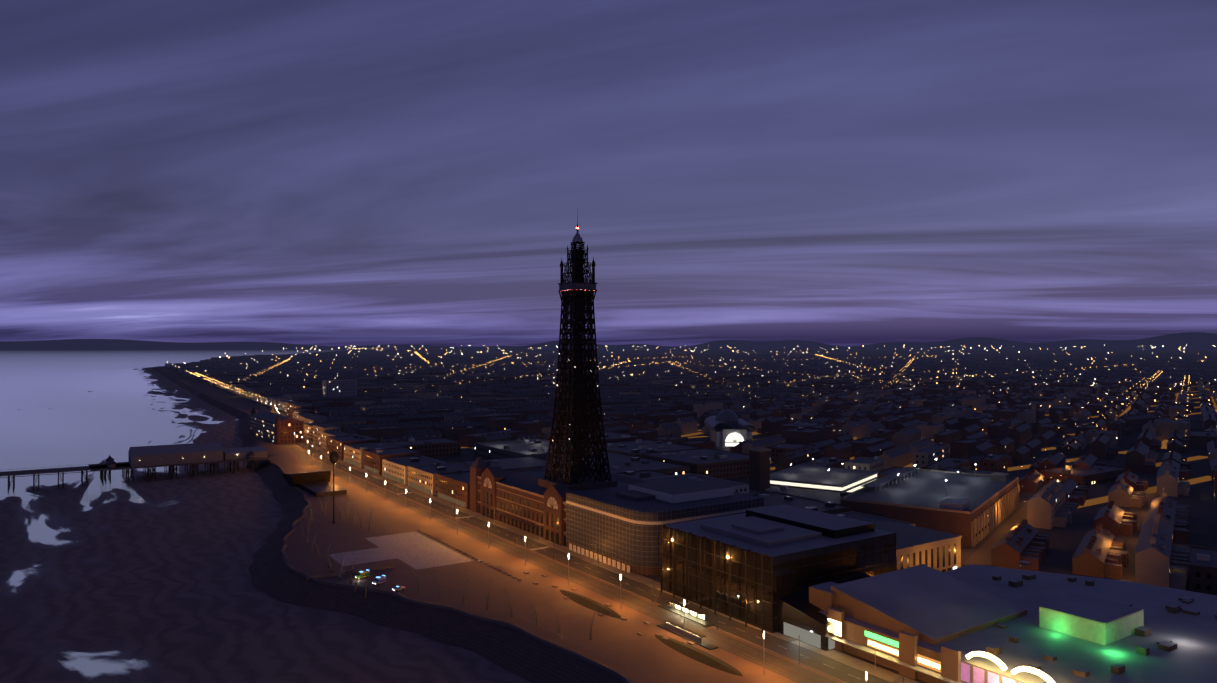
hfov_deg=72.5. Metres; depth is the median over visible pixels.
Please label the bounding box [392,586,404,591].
police car
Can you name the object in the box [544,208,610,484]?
blackpool tower
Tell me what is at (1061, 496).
town terraces
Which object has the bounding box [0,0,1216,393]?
sky
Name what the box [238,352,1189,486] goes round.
arterial road lamps
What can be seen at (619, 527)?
scaffolded building
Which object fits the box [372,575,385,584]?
police van
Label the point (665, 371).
town lights
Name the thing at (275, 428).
seafront hotels
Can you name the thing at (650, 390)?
city buildings
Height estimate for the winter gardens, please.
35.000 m
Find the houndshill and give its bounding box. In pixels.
[744,447,1018,547]
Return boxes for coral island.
[809,560,1216,682]
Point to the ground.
(182, 576)
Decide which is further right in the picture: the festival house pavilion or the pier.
the festival house pavilion
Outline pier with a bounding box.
[0,442,277,492]
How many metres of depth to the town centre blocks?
563.38 m
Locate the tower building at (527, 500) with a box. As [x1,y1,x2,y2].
[470,457,651,547]
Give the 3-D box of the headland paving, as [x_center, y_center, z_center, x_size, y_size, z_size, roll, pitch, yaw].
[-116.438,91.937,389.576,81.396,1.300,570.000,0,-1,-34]
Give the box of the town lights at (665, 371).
[172,345,1215,456]
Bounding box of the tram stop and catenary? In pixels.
[319,458,903,682]
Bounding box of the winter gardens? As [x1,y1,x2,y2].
[704,406,755,446]
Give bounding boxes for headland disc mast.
[329,451,337,523]
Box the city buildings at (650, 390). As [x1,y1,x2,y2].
[169,354,1216,447]
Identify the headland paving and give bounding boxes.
[274,463,742,682]
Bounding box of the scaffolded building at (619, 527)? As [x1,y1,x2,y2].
[566,478,763,575]
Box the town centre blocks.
[326,431,961,572]
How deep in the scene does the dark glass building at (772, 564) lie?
280.62 m
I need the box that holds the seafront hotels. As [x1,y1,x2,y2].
[165,363,356,448]
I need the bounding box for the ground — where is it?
[0,350,1216,682]
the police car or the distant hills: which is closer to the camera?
the police car
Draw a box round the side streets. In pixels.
[461,386,1216,581]
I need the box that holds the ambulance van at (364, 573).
[354,570,369,578]
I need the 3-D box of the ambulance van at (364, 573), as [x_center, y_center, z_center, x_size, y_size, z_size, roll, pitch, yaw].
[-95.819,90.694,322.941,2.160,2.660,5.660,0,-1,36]
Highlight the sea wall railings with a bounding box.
[280,467,637,681]
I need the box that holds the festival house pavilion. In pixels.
[282,471,346,496]
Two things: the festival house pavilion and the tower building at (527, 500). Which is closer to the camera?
the tower building at (527, 500)
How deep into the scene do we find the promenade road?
312.85 m
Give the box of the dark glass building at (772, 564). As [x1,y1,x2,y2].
[660,504,895,650]
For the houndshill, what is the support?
on the ground
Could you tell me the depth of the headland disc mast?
423.93 m
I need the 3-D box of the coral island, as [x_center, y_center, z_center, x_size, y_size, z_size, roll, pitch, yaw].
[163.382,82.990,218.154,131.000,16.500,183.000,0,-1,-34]
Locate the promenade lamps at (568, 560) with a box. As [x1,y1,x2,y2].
[257,400,875,682]
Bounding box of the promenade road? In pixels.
[178,379,918,682]
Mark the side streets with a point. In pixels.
(981, 555)
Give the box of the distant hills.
[0,332,1216,349]
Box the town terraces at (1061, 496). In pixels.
[345,416,1216,594]

